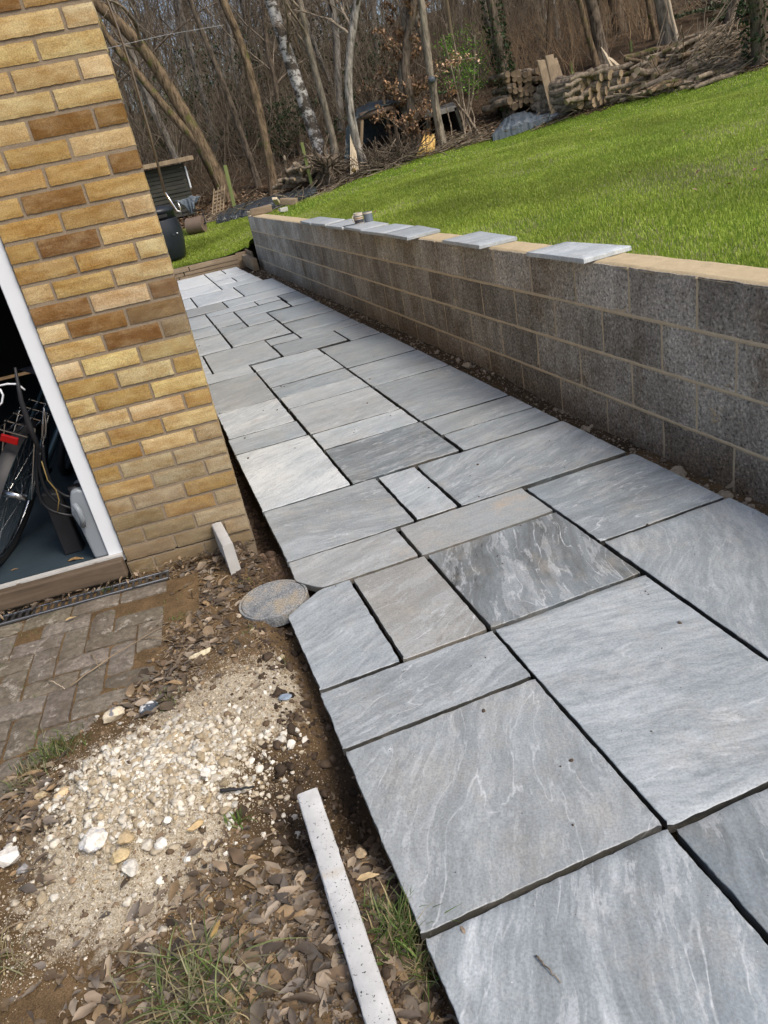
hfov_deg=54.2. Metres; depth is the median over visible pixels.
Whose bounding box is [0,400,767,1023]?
soil
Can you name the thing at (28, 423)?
folded umbrella
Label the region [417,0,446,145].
bare tree
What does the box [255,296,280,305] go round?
paving slab
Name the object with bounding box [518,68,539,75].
old log
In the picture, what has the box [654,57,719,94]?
felled limb
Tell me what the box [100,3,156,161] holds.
woodland tree
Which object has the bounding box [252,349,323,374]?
paving slab
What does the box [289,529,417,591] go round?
paving slab
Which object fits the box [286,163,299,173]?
firewood piece
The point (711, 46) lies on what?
felled limb
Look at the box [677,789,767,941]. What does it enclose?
paving slab
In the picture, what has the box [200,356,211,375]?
paving slab
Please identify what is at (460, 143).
fallen leaves
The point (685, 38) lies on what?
felled limb
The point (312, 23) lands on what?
woodland tree
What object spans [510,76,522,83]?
old log
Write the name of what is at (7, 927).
twig
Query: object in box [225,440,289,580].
dark soil crumbs
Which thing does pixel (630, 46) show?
timber post
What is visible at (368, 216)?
mug
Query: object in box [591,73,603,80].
cut log
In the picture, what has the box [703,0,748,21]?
holly bush
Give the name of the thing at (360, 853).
angular stone
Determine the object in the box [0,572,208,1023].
paving bed
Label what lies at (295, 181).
firewood piece
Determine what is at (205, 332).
paving slab
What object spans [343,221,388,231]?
coping slab
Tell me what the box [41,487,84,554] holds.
rubber block
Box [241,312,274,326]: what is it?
paving slab
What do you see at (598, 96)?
cut log
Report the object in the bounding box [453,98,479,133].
leaning pole
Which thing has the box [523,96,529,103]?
old log
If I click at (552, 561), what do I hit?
paving slab
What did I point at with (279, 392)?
paving slab
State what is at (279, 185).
firewood piece
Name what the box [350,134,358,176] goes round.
leaning laths
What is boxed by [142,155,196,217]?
garden shed
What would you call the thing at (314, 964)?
dead leaves
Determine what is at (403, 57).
bare tree
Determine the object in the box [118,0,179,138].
woodland tree
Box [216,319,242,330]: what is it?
paving slab
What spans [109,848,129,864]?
angular stone
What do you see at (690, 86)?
felled limb
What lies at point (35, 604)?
blown leaves
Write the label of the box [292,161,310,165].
firewood piece
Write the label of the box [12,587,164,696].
joint weeds
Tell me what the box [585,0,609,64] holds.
bare tree
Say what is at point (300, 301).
paving slab
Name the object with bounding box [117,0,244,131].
woodland tree
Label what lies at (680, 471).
mortar lump
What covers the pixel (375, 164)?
brushwood heap
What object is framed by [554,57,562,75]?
old board
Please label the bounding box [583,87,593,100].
cut log
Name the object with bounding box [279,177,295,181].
firewood piece
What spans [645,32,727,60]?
felled limb
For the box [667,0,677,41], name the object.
bare tree
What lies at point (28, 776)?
grass tuft
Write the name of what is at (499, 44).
bare tree
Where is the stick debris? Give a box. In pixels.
[200,53,767,222]
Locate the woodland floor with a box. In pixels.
[130,0,766,228]
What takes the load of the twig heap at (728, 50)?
on the woodland floor
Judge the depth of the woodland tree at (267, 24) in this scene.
25.25 m
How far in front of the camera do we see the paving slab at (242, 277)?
11.42 m
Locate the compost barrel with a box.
[155,205,185,261]
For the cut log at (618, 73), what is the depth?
14.91 m
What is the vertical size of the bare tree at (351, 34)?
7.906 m
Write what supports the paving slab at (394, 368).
on the soil under path at (498, 385)
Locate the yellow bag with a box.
[416,134,434,156]
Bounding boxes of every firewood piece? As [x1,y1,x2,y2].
[272,183,293,189]
[275,183,283,187]
[276,175,290,184]
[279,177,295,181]
[283,155,288,177]
[285,175,302,184]
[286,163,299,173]
[291,164,312,171]
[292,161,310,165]
[295,178,306,183]
[296,168,303,175]
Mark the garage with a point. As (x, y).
(96, 331)
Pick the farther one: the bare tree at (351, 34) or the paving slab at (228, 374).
the bare tree at (351, 34)
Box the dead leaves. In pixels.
[0,540,457,1023]
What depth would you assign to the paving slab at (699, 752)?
2.08 m
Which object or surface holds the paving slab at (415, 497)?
on the soil at (322, 746)
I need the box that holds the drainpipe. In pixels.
[106,0,180,211]
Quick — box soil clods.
[228,541,453,1023]
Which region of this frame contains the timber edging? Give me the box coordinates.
[174,249,253,280]
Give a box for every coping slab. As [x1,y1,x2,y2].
[300,217,327,224]
[311,218,344,226]
[326,219,354,229]
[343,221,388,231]
[359,224,412,235]
[384,225,439,240]
[442,231,516,248]
[526,242,630,263]
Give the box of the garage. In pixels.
[0,0,257,611]
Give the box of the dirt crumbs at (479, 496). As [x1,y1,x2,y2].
[189,304,718,872]
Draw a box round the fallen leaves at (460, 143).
[178,59,767,227]
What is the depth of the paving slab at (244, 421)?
4.99 m
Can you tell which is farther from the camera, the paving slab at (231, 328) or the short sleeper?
the short sleeper
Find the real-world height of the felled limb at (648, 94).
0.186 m
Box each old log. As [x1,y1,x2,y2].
[481,97,512,112]
[487,71,509,83]
[489,94,511,103]
[491,77,509,84]
[492,83,515,95]
[496,102,522,109]
[505,87,512,92]
[509,101,517,109]
[510,71,515,78]
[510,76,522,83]
[510,87,517,95]
[513,92,522,98]
[515,70,521,76]
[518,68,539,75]
[522,89,528,96]
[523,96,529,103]
[528,85,534,92]
[531,76,538,82]
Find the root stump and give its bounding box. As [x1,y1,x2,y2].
[292,132,361,188]
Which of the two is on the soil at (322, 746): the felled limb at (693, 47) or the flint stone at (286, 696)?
the flint stone at (286, 696)
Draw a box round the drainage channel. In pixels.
[0,569,168,626]
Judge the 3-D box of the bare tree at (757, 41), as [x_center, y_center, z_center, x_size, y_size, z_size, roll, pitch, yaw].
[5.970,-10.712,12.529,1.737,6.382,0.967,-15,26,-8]
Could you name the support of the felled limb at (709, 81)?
on the twig heap at (728, 50)
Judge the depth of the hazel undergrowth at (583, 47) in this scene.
17.11 m
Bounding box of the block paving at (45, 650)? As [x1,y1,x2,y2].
[0,581,166,816]
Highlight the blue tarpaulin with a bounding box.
[492,111,567,140]
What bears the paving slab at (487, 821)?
on the soil at (322, 746)
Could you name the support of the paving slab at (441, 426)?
on the soil at (322, 746)
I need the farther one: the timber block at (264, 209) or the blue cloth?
the blue cloth
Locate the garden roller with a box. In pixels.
[182,209,206,234]
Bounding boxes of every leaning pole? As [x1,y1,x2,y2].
[446,107,452,136]
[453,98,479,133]
[457,105,465,135]
[462,98,472,136]
[469,100,475,134]
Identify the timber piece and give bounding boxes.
[280,198,297,204]
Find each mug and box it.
[352,212,363,223]
[363,211,372,221]
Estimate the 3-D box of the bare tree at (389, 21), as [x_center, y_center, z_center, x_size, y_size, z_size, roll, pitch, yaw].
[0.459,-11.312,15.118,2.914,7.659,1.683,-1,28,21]
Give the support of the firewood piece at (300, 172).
on the firewood piece at (295, 181)
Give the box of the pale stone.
[278,207,287,211]
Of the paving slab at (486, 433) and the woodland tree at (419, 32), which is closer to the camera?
the paving slab at (486, 433)
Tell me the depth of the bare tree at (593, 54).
16.34 m
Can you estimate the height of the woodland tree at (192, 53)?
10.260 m
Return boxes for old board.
[536,60,556,113]
[545,54,557,81]
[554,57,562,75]
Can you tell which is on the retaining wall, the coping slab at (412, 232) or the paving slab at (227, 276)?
the coping slab at (412, 232)
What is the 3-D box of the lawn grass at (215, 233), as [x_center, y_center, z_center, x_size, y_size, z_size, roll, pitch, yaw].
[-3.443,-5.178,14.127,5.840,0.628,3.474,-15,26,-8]
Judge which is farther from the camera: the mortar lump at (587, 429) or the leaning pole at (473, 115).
the leaning pole at (473, 115)
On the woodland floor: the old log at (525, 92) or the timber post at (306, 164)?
the timber post at (306, 164)
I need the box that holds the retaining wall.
[248,214,767,504]
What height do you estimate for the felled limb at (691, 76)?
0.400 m
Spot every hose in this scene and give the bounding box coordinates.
[35,448,72,516]
[38,453,70,508]
[41,444,69,497]
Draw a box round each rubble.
[0,639,342,1021]
[3,676,318,926]
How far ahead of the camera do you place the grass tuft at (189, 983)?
1.58 m
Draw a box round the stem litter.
[151,557,277,700]
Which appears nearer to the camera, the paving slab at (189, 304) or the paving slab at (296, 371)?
the paving slab at (296, 371)
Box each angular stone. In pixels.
[35,790,48,798]
[53,786,69,798]
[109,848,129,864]
[117,830,134,844]
[186,819,203,831]
[355,847,366,858]
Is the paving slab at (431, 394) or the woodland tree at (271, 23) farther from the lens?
the woodland tree at (271, 23)
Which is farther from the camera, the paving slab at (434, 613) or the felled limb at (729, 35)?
the felled limb at (729, 35)
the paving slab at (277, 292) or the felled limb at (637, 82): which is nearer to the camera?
the paving slab at (277, 292)
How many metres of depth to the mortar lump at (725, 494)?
3.13 m
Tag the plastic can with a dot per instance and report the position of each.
(82, 514)
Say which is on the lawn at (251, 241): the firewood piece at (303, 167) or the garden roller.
the garden roller
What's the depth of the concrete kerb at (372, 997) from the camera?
1.63 m
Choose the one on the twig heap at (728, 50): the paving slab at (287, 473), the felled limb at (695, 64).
the felled limb at (695, 64)
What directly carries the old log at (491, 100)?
on the old log at (494, 105)
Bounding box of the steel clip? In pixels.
[41,409,46,439]
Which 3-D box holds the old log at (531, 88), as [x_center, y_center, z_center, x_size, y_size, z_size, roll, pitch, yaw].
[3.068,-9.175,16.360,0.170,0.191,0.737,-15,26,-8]
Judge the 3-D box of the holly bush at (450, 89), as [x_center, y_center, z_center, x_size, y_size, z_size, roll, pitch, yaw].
[2.184,-10.865,18.372,2.370,0.906,1.595,-15,26,-8]
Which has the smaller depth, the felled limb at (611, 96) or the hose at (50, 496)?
the hose at (50, 496)
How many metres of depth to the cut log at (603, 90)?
15.13 m
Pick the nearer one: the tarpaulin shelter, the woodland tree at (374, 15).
the tarpaulin shelter
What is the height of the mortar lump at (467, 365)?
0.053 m
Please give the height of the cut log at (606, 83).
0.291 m
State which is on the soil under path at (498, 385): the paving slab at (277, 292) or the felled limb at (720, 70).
the paving slab at (277, 292)
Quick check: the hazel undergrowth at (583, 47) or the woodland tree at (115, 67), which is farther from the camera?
the woodland tree at (115, 67)
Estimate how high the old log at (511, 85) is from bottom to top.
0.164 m
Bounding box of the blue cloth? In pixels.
[428,76,434,83]
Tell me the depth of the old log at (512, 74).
15.87 m
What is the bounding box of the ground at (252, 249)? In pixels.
[0,103,618,622]
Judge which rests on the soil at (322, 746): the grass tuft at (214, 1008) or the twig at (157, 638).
the grass tuft at (214, 1008)
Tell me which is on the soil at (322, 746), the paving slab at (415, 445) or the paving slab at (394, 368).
the paving slab at (415, 445)
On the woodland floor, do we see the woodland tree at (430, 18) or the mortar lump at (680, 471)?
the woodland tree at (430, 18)
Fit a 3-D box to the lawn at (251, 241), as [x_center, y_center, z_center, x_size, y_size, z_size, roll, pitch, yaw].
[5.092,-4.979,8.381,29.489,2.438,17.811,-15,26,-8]
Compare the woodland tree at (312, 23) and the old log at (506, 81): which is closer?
the old log at (506, 81)
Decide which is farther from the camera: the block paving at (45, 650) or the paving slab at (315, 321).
the paving slab at (315, 321)
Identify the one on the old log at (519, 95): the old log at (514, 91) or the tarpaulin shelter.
the old log at (514, 91)
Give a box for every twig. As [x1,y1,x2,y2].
[0,919,34,934]
[70,625,164,686]
[144,637,171,641]
[220,786,253,792]
[535,955,560,982]
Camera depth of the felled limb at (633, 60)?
15.26 m
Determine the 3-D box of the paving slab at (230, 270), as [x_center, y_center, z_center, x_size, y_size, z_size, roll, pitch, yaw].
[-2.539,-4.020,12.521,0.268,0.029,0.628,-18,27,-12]
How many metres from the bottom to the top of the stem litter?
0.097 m
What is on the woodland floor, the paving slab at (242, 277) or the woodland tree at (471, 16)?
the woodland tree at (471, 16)
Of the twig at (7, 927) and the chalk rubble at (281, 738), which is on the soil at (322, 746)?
the chalk rubble at (281, 738)
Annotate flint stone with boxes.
[0,845,20,867]
[17,863,27,873]
[78,827,107,852]
[103,706,124,722]
[121,858,138,876]
[139,700,157,715]
[278,693,291,699]
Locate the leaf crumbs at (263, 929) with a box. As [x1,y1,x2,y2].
[0,547,446,1023]
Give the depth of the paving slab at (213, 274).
12.44 m
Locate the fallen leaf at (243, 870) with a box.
[235,863,255,876]
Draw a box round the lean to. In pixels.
[418,102,463,134]
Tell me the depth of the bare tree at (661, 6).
16.06 m
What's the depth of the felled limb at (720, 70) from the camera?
14.07 m
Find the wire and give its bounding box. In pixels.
[107,25,221,48]
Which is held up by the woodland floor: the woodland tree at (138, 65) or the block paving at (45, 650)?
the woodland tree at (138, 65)
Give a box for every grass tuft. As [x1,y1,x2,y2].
[0,754,60,796]
[0,915,43,993]
[4,719,94,778]
[101,893,294,1023]
[148,953,287,1023]
[152,681,187,713]
[221,807,257,829]
[340,879,459,973]
[383,931,439,1022]
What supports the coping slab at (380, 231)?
on the retaining wall
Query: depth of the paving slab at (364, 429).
4.41 m
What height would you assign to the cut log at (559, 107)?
0.228 m
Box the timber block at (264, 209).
[250,204,271,215]
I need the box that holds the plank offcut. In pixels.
[272,197,279,204]
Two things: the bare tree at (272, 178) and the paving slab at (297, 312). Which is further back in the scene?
the bare tree at (272, 178)
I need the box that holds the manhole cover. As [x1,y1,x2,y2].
[239,579,309,627]
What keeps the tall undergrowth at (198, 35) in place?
on the woodland floor
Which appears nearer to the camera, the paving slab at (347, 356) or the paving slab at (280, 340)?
the paving slab at (347, 356)
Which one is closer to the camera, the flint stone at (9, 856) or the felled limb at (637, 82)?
the flint stone at (9, 856)
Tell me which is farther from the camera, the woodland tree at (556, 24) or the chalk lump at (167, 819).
the woodland tree at (556, 24)
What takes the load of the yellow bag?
on the woodland floor
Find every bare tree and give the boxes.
[188,0,261,187]
[219,0,279,194]
[263,0,341,167]
[287,0,366,163]
[357,0,429,145]
[372,0,461,144]
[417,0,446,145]
[437,0,465,119]
[479,0,519,119]
[481,0,496,68]
[576,0,599,68]
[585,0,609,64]
[608,0,627,34]
[645,0,658,40]
[654,0,674,44]
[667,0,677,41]
[723,0,738,30]
[734,0,767,67]
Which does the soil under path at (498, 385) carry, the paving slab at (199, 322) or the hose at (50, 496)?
the paving slab at (199, 322)
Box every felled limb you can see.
[605,93,628,99]
[608,76,651,91]
[609,53,704,101]
[622,49,711,76]
[623,44,671,61]
[625,57,644,62]
[630,25,722,69]
[630,74,636,81]
[633,79,651,84]
[634,67,660,76]
[640,58,671,66]
[640,90,655,95]
[641,75,675,88]
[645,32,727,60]
[646,80,663,90]
[649,78,682,93]
[651,63,681,79]
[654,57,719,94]
[657,37,733,67]
[658,51,740,77]
[661,23,745,54]
[663,78,685,88]
[664,50,685,61]
[666,45,692,57]
[667,73,698,93]
[672,30,747,57]
[674,57,732,78]
[675,24,724,51]
[675,40,719,66]
[678,52,689,57]
[678,79,697,90]
[682,64,730,84]
[687,49,750,88]
[687,61,716,70]
[688,37,734,52]
[691,42,709,49]
[694,70,743,89]
[696,70,715,79]
[706,29,749,58]
[710,66,740,76]
[718,62,749,75]
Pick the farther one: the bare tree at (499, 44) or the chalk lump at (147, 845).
the bare tree at (499, 44)
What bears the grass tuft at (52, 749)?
on the soil at (322, 746)
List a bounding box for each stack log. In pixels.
[563,84,581,97]
[564,68,593,88]
[564,90,588,104]
[569,64,608,81]
[586,61,631,77]
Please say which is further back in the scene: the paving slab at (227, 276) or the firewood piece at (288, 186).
the firewood piece at (288, 186)
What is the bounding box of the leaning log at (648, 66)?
[627,55,658,101]
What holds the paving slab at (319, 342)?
on the soil under path at (498, 385)
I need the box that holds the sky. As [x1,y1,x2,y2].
[102,0,475,108]
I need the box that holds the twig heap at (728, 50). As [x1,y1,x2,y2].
[620,0,760,92]
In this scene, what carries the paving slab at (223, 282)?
on the soil under path at (498, 385)
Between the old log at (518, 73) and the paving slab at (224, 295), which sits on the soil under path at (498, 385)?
the paving slab at (224, 295)
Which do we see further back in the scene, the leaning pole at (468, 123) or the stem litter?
the leaning pole at (468, 123)
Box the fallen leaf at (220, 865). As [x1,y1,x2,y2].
[212,860,227,870]
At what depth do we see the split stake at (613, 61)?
15.82 m
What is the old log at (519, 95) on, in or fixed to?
on the old log
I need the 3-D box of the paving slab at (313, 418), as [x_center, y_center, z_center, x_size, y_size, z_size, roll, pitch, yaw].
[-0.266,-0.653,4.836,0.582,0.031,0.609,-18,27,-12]
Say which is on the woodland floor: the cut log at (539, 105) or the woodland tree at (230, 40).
the woodland tree at (230, 40)
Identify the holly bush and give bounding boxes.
[119,52,220,171]
[168,0,329,159]
[203,0,391,108]
[245,74,344,158]
[296,16,429,122]
[429,48,491,94]
[673,0,728,19]
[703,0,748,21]
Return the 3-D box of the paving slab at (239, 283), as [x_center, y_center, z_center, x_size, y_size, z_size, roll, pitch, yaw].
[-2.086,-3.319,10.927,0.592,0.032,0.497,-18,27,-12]
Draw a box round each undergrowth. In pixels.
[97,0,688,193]
[98,0,403,163]
[105,0,529,145]
[464,0,692,87]
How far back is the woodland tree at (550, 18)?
18.24 m
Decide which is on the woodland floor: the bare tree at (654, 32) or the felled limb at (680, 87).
the bare tree at (654, 32)
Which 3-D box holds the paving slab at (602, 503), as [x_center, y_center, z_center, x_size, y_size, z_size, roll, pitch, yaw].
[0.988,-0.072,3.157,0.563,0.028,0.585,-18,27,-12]
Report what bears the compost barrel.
on the lawn at (251, 241)
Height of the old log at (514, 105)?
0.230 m
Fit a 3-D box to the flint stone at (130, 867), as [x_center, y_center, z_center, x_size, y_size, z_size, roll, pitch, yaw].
[-0.625,0.875,1.849,0.040,0.028,0.050,-15,26,-8]
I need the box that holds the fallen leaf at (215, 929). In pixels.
[210,920,219,937]
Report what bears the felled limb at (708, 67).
on the twig heap at (728, 50)
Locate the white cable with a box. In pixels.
[0,383,24,405]
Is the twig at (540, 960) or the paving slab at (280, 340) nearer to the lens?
the twig at (540, 960)
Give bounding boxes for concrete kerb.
[211,522,240,574]
[297,788,396,1023]
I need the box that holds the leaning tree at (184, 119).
[93,0,237,202]
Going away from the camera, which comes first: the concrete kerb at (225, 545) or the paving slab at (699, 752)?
the paving slab at (699, 752)
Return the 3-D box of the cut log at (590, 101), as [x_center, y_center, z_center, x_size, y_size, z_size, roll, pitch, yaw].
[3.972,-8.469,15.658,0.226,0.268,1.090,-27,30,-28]
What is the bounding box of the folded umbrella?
[14,367,41,452]
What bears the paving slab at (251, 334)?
on the soil under path at (498, 385)
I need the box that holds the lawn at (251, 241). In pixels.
[173,67,767,268]
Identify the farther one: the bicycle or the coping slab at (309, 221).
the coping slab at (309, 221)
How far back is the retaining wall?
3.85 m
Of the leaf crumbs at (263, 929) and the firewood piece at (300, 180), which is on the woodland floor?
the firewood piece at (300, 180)
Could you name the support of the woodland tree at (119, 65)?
on the woodland floor
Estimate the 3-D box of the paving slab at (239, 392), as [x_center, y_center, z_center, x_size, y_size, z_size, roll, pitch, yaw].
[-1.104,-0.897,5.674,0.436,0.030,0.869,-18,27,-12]
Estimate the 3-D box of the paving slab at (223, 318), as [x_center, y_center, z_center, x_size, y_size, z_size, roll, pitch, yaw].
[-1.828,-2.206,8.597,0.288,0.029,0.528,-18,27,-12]
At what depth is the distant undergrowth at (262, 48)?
31.17 m
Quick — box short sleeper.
[241,254,259,270]
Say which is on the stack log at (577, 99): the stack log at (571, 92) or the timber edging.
the stack log at (571, 92)
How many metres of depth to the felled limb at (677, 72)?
14.52 m
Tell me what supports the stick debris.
on the woodland floor
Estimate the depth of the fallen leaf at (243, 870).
1.80 m
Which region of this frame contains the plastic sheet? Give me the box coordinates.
[216,186,316,223]
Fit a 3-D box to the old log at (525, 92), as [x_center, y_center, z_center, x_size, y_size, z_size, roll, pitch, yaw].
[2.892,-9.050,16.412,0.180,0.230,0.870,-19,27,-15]
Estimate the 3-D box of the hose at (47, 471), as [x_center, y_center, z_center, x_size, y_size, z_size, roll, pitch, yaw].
[-1.375,-0.168,3.165,0.099,0.261,0.015,-15,26,-8]
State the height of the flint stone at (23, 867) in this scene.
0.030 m
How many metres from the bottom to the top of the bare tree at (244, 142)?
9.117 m
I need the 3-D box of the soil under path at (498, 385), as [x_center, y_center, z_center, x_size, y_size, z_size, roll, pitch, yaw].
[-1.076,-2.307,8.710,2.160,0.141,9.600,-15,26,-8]
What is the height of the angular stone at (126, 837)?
0.028 m
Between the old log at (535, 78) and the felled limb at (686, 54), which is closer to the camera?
the felled limb at (686, 54)
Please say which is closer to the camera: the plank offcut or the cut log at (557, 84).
the plank offcut
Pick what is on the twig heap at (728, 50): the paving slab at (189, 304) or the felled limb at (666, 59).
the felled limb at (666, 59)
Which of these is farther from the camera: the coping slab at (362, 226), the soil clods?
the coping slab at (362, 226)
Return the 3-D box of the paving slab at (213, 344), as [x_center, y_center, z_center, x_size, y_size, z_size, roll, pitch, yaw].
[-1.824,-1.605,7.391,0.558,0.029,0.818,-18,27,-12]
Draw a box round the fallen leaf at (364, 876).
[357,872,378,880]
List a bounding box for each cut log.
[531,93,575,111]
[533,86,573,101]
[536,78,582,93]
[536,100,583,112]
[555,72,594,79]
[568,77,590,85]
[574,83,585,95]
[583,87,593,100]
[583,97,596,109]
[586,80,601,91]
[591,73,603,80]
[593,90,602,101]
[594,86,607,95]
[597,98,602,105]
[601,80,609,88]
[603,69,613,79]
[607,91,615,99]
[610,77,622,85]
[612,70,622,77]
[621,77,629,83]
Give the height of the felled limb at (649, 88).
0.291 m
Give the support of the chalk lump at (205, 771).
on the chalk rubble at (281, 738)
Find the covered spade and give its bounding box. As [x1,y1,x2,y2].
[175,195,199,217]
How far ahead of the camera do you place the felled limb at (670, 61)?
14.81 m
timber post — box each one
[223,165,235,206]
[300,142,312,185]
[381,94,392,144]
[629,41,632,51]
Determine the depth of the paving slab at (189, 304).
9.97 m
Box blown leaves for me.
[0,538,253,619]
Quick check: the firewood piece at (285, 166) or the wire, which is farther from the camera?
the firewood piece at (285, 166)
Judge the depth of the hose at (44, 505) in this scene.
3.18 m
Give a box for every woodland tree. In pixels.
[99,0,145,122]
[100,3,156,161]
[103,0,254,150]
[104,0,192,188]
[104,4,133,119]
[106,27,190,105]
[107,0,217,108]
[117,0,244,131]
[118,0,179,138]
[118,0,239,143]
[118,0,240,84]
[126,0,162,56]
[143,0,272,124]
[154,0,252,119]
[158,0,283,114]
[198,0,283,134]
[200,0,334,154]
[212,0,383,97]
[214,2,280,60]
[250,2,312,50]
[258,1,299,111]
[261,0,343,107]
[308,0,326,85]
[314,0,385,63]
[327,0,381,131]
[370,0,380,68]
[415,12,424,58]
[416,1,472,68]
[448,0,455,75]
[463,0,481,75]
[501,0,512,45]
[539,0,546,24]
[546,0,553,54]
[553,0,560,40]
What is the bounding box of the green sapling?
[431,19,496,125]
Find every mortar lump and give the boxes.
[462,362,471,368]
[580,425,590,432]
[669,466,686,477]
[717,490,733,499]
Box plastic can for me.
[67,480,107,557]
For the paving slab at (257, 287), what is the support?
on the soil under path at (498, 385)
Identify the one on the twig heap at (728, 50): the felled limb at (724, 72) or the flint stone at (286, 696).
the felled limb at (724, 72)
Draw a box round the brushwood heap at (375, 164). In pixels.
[317,125,461,189]
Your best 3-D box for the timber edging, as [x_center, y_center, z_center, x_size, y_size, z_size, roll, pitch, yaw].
[-4.253,-3.756,12.518,4.236,0.302,0.662,-15,26,-8]
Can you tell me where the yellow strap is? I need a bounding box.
[41,461,59,511]
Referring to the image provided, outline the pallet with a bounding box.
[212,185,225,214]
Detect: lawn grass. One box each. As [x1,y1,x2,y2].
[172,191,329,267]
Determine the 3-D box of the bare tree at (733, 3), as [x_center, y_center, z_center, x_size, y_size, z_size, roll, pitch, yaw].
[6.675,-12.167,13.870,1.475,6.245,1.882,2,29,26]
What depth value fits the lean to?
16.48 m
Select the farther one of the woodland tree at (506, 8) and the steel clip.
the woodland tree at (506, 8)
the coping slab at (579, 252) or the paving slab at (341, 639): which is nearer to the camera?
the paving slab at (341, 639)
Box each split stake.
[601,47,612,65]
[609,57,618,65]
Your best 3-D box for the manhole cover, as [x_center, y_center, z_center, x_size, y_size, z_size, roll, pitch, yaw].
[-0.425,0.355,2.921,0.272,0.044,0.272,-15,26,-8]
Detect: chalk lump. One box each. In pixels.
[141,840,152,850]
[154,837,167,850]
[163,816,171,823]
[189,647,210,659]
[200,767,210,776]
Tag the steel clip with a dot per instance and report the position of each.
(43, 432)
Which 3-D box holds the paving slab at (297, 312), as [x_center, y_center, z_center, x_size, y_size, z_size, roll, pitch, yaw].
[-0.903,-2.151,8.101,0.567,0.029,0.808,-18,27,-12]
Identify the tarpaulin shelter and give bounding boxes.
[344,99,401,160]
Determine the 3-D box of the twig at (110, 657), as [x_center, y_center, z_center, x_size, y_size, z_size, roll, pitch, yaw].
[-0.973,0.518,2.758,0.007,0.015,0.401,13,35,41]
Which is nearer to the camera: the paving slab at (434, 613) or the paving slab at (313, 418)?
the paving slab at (434, 613)
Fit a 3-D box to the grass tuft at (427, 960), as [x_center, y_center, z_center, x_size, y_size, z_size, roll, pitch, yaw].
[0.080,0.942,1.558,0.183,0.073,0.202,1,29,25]
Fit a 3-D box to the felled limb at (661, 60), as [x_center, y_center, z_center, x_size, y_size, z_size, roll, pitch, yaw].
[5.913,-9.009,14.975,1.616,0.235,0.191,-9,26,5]
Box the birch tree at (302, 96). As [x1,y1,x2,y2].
[264,0,330,153]
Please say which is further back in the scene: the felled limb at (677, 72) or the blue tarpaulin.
the blue tarpaulin
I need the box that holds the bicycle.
[0,364,73,564]
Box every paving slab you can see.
[177,275,212,290]
[180,283,220,299]
[183,298,196,310]
[186,302,226,318]
[189,315,212,330]
[191,287,243,307]
[192,325,219,339]
[195,334,230,357]
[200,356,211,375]
[204,340,280,373]
[205,270,224,278]
[206,302,257,319]
[206,365,253,384]
[208,372,275,414]
[209,270,247,282]
[210,312,238,326]
[214,278,235,286]
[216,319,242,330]
[217,398,294,439]
[219,277,261,289]
[219,323,246,335]
[222,267,240,273]
[223,320,291,347]
[224,286,295,307]
[229,421,306,458]
[232,273,255,281]
[234,278,285,296]
[235,300,289,320]
[236,435,349,515]
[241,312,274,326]
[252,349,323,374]
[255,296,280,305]
[258,354,343,390]
[264,479,413,566]
[266,334,299,347]
[268,301,333,325]
[272,368,355,400]
[273,331,347,356]
[279,291,307,302]
[280,377,368,412]
[283,310,350,334]
[287,297,314,306]
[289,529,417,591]
[289,580,399,693]
[290,387,398,437]
[296,319,359,338]
[313,409,417,453]
[321,333,415,370]
[321,631,530,755]
[326,422,458,484]
[335,323,379,341]
[346,679,661,939]
[349,350,447,389]
[354,556,486,662]
[374,365,507,424]
[379,467,456,521]
[400,488,552,559]
[418,421,625,507]
[424,396,532,438]
[426,829,767,1023]
[429,512,639,632]
[444,408,558,452]
[495,575,767,832]
[527,453,722,545]
[605,498,767,660]
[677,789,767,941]
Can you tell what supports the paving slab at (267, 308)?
on the soil under path at (498, 385)
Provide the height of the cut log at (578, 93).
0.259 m
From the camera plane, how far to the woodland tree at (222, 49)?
21.73 m
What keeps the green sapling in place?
on the woodland floor
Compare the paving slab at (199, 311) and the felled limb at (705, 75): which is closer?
the paving slab at (199, 311)
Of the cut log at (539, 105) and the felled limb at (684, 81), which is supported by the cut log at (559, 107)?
the cut log at (539, 105)
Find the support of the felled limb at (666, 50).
on the twig heap at (728, 50)
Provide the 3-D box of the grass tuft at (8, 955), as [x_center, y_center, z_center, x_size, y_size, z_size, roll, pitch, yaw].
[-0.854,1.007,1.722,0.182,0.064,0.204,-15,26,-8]

